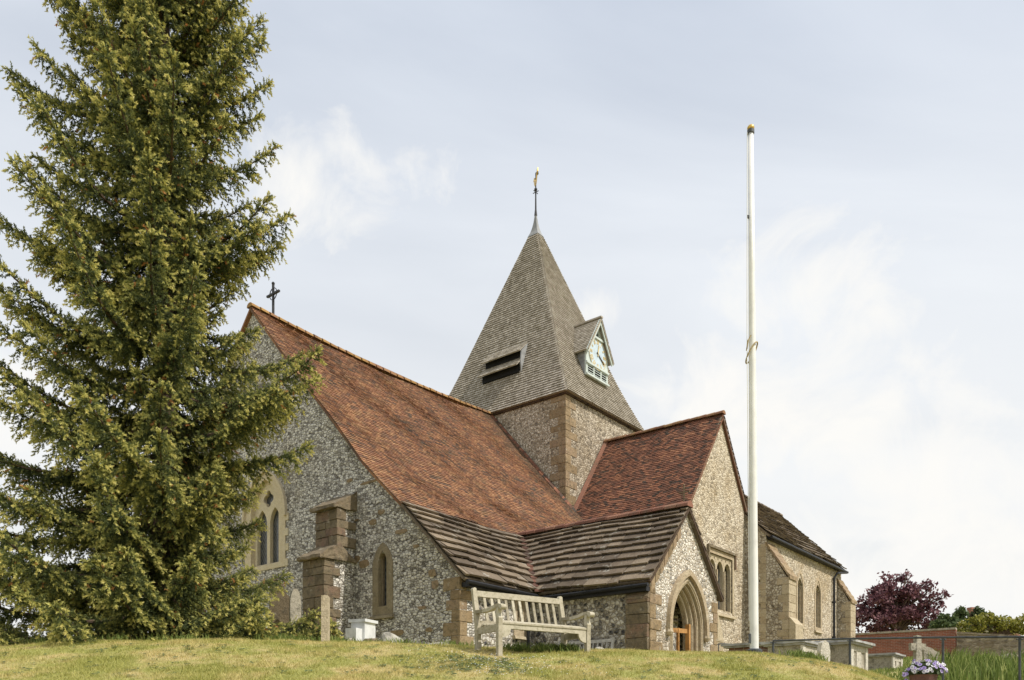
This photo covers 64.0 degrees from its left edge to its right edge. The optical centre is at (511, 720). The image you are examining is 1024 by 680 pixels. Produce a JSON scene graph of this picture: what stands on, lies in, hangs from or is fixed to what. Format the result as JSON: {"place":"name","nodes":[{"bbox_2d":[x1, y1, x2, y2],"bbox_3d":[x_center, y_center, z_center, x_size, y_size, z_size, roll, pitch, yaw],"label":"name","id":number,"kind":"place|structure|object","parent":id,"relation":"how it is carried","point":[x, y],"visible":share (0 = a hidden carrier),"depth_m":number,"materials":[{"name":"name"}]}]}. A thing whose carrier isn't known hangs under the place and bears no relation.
{"place":"outdoors","nodes":[
{"label":"outdoors","id":0,"kind":"place"},
{"bbox_2d":[0,637,998,679],"bbox_3d":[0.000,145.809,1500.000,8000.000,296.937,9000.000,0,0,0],"label":"lawn ground","id":1,"kind":"structure","parent":0,"point":[779,672],"depth_m":10.17,"materials":[{"name":"green plant"}]},
{"bbox_2d":[0,0,343,645],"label":"spruce tree","id":2,"kind":"object","parent":1,"relation":"on","point":[151,568],"visible":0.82,"depth_m":14.17,"materials":[{"name":"green plant"}]},
{"bbox_2d":[269,579,289,630],"bbox_3d":[-5.193,-2.084,18.407,0.500,2.211,0.100,0,7,-25],"label":"headstone","id":3,"kind":"object","parent":1,"relation":"on","point":[280,609],"visible":0.29,"depth_m":18.30,"materials":[{"name":"stone"}]},
{"bbox_2d":[289,589,300,629],"bbox_3d":[-4.758,-1.943,18.000,0.240,1.920,0.100,0,0,-28],"label":"headstone","id":4,"kind":"object","parent":1,"relation":"on","point":[295,604],"visible":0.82,"depth_m":17.95,"materials":[{"name":"stone"}]},
{"bbox_2d":[321,595,329,641],"bbox_3d":[-2.933,-1.473,12.900,0.100,0.974,0.260,0,0,-5],"label":"headstone","id":5,"kind":"object","parent":1,"relation":"on","point":[325,616],"visible":0.69,"depth_m":12.77,"materials":[{"name":"stone"}]},
{"bbox_2d":[345,619,377,640],"bbox_3d":[-3.159,-1.576,17.131,0.420,1.076,0.660,0,0,24],"label":"marble grave","id":6,"kind":"object","parent":1,"relation":"on","point":[360,629],"visible":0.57,"depth_m":16.99,"materials":[{"name":"white stone"}]},
{"bbox_2d":[380,632,403,642],"bbox_3d":[-2.217,-1.391,15.032,0.444,0.479,0.378,0,0,-16],"label":"rough stone","id":7,"kind":"object","parent":1,"relation":"on","point":[385,635],"visible":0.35,"depth_m":14.90,"materials":[{"name":"grey stone"}]},
{"bbox_2d":[1,632,827,660],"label":"long grass","id":8,"kind":"structure","parent":1,"relation":"on","point":[553,647],"depth_m":12.95,"materials":[{"name":"green plant"}]},
{"bbox_2d":[1,641,876,679],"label":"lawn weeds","id":9,"kind":"object","parent":1,"relation":"on","point":[442,661],"visible":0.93,"depth_m":10.17,"materials":[{"name":"green plant"}]},
{"bbox_2d":[426,651,606,673],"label":"turf daisies","id":10,"kind":"object","parent":1,"relation":"on","point":[495,658],"visible":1,"depth_m":10.09,"materials":[{"name":"white plant"}]},
{"bbox_2d":[180,167,856,651],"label":"parish church","id":11,"kind":"structure","parent":1,"relation":"on","point":[528,455],"depth_m":26.35,"materials":[{"name":"stone"}]},
{"bbox_2d":[242,471,288,573],"bbox_3d":[-7.732,-6.338,25.920,2.477,3.166,0.370,0,0,39],"label":"traceried window","id":12,"kind":"structure","parent":11,"relation":"in","point":[270,553],"depth_m":25.94,"materials":[{"name":"stone"}]},
{"bbox_2d":[370,542,393,619],"bbox_3d":[-3.499,-3.846,22.484,0.885,2.092,0.300,0,0,39],"label":"lancet window","id":13,"kind":"structure","parent":11,"relation":"in","point":[382,569],"depth_m":22.54,"materials":[{"name":"stone"}]},
{"bbox_2d":[513,601,526,639],"bbox_3d":[0.172,-2.887,22.607,0.300,1.280,0.620,0,0,39],"label":"lancet window","id":14,"kind":"structure","parent":11,"relation":"in","point":[518,634],"depth_m":22.64,"materials":[{"name":"stone"}]},
{"bbox_2d":[707,543,736,619],"bbox_3d":[8.080,-5.391,32.069,0.410,2.631,2.549,0,0,39],"label":"window","id":15,"kind":"structure","parent":11,"relation":"in","point":[719,563],"depth_m":32.32,"materials":[{"name":"stone"}]},
{"bbox_2d":[796,570,805,629],"bbox_3d":[12.714,-5.391,36.340,0.300,2.591,1.040,0,0,39],"label":"lancet window","id":16,"kind":"structure","parent":11,"relation":"in","point":[799,590],"depth_m":36.58,"materials":[{"name":"stone"}]},
{"bbox_2d":[814,577,823,633],"bbox_3d":[14.198,-5.391,38.195,0.300,2.591,1.040,0,0,39],"label":"lancet window","id":17,"kind":"structure","parent":11,"relation":"in","point":[817,597],"depth_m":38.41,"materials":[{"name":"stone"}]},
{"bbox_2d":[471,587,594,656],"bbox_3d":[0.298,-1.354,11.653,1.582,1.057,0.825,0,0,-33],"label":"garden bench","id":18,"kind":"object","parent":1,"relation":"on","point":[500,626],"visible":0.95,"depth_m":11.64,"materials":[{"name":"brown wood"}]},
{"bbox_2d":[556,637,614,649],"bbox_3d":[1.702,-1.647,21.485,1.832,1.057,0.825,0,0,39],"label":"garden bench","id":19,"kind":"object","parent":1,"relation":"on","point":[612,641],"visible":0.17,"depth_m":21.45,"materials":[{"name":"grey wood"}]},
{"bbox_2d":[721,641,767,652],"bbox_3d":[6.193,-1.443,21.186,1.163,1.079,1.213,0,0,39],"label":"chest tomb","id":20,"kind":"object","parent":1,"relation":"on","point":[739,647],"visible":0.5,"depth_m":20.85,"materials":[{"name":"grey stone"}]},
{"bbox_2d":[745,124,761,651],"bbox_3d":[4.125,-5.544,14.000,0.280,9.263,0.255,0,0,0],"label":"flagpole","id":21,"kind":"object","parent":1,"relation":"on","point":[753,638],"visible":0.88,"depth_m":13.95,"materials":[{"name":"white metal"}]},
{"bbox_2d":[761,641,831,655],"bbox_3d":[6.630,-1.199,18.988,1.016,1.178,2.009,0,0,39],"label":"chest tomb","id":22,"kind":"object","parent":1,"relation":"on","point":[783,646],"visible":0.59,"depth_m":18.29,"materials":[{"name":"stone"}]},
{"bbox_2d":[817,640,829,661],"bbox_3d":[6.557,-1.099,17.256,0.250,1.184,0.120,0,0,-20],"label":"headstone","id":23,"kind":"object","parent":1,"relation":"on","point":[823,647],"visible":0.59,"depth_m":17.21,"materials":[{"name":"stone"}]},
{"bbox_2d":[815,640,875,670],"bbox_3d":[8.009,-1.141,19.751,0.992,1.518,1.625,0,0,39],"label":"chest tomb","id":24,"kind":"object","parent":1,"relation":"on","point":[839,651],"visible":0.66,"depth_m":19.27,"materials":[{"name":"stone"}]},
{"bbox_2d":[868,652,905,669],"bbox_3d":[12.117,-1.737,26.748,1.053,0.871,1.354,0,0,39],"label":"chest tomb","id":25,"kind":"object","parent":1,"relation":"on","point":[885,660],"visible":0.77,"depth_m":26.29,"materials":[{"name":"stone"}]},
{"bbox_2d":[770,636,1023,679],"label":"handrail","id":26,"kind":"object","parent":1,"relation":"on","point":[1019,639],"visible":0.92,"depth_m":13.10,"materials":[{"name":"grey metal"}]},
{"bbox_2d":[855,569,953,632],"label":"purple tree","id":27,"kind":"object","parent":1,"relation":"on","point":[897,609],"visible":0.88,"depth_m":57.52,"materials":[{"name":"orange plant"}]},
{"bbox_2d":[856,627,956,656],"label":"brick wall","id":28,"kind":"structure","parent":1,"relation":"on","point":[899,646],"depth_m":39.23,"materials":[{"name":"brick"}]},
{"bbox_2d":[903,635,926,679],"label":"cross headstone","id":29,"kind":"object","parent":1,"relation":"on","point":[917,647],"visible":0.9,"depth_m":21.94,"materials":[{"name":"stone"}]},
{"bbox_2d":[902,659,947,679],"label":"flower pot","id":30,"kind":"object","parent":1,"relation":"on","point":[925,670],"visible":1,"depth_m":10.48,"materials":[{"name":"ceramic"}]},
{"bbox_2d":[922,647,938,666],"bbox_3d":[12.760,-1.779,25.000,0.550,0.969,0.100,0,0,-15],"label":"headstone","id":31,"kind":"object","parent":1,"relation":"on","point":[931,650],"visible":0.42,"depth_m":24.94,"materials":[{"name":"stone"}]},
{"bbox_2d":[928,613,962,629],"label":"green shrub","id":32,"kind":"object","parent":1,"relation":"on","point":[947,620],"visible":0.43,"depth_m":51.63,"materials":[{"name":"green plant"}]},
{"bbox_2d":[952,605,988,630],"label":"green shrub","id":33,"kind":"object","parent":1,"relation":"on","point":[960,612],"visible":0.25,"depth_m":59.81,"materials":[{"name":"green plant"}]},
{"bbox_2d":[956,610,1023,634],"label":"golden hedge","id":34,"kind":"object","parent":1,"relation":"on","point":[1000,624],"visible":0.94,"depth_m":38.87,"materials":[{"name":"yellow plant"}]},
{"bbox_2d":[956,631,1023,655],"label":"stone wall","id":35,"kind":"structure","parent":1,"relation":"on","point":[998,645],"depth_m":36.99,"materials":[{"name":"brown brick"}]},
{"bbox_2d":[967,607,1020,635],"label":"brick house","id":36,"kind":"structure","parent":1,"relation":"on","point":[969,608],"depth_m":94.78,"materials":[{"name":"brick"}]},
{"bbox_2d":[0,0,1023,635],"label":"sky","id":37,"kind":"structure","parent":0,"point":[414,135],"materials":[{"name":"white"}]},
{"bbox_2d":[868,656,1021,679],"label":"meadow grass","id":38,"kind":"structure","parent":0,"point":[898,669],"depth_m":24.73,"materials":[{"name":"green plant"}]},
{"bbox_2d":[922,645,1023,679],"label":"tall grass","id":39,"kind":"structure","parent":0,"point":[961,665],"depth_m":22.19,"materials":[{"name":"green plant"}]}
]}

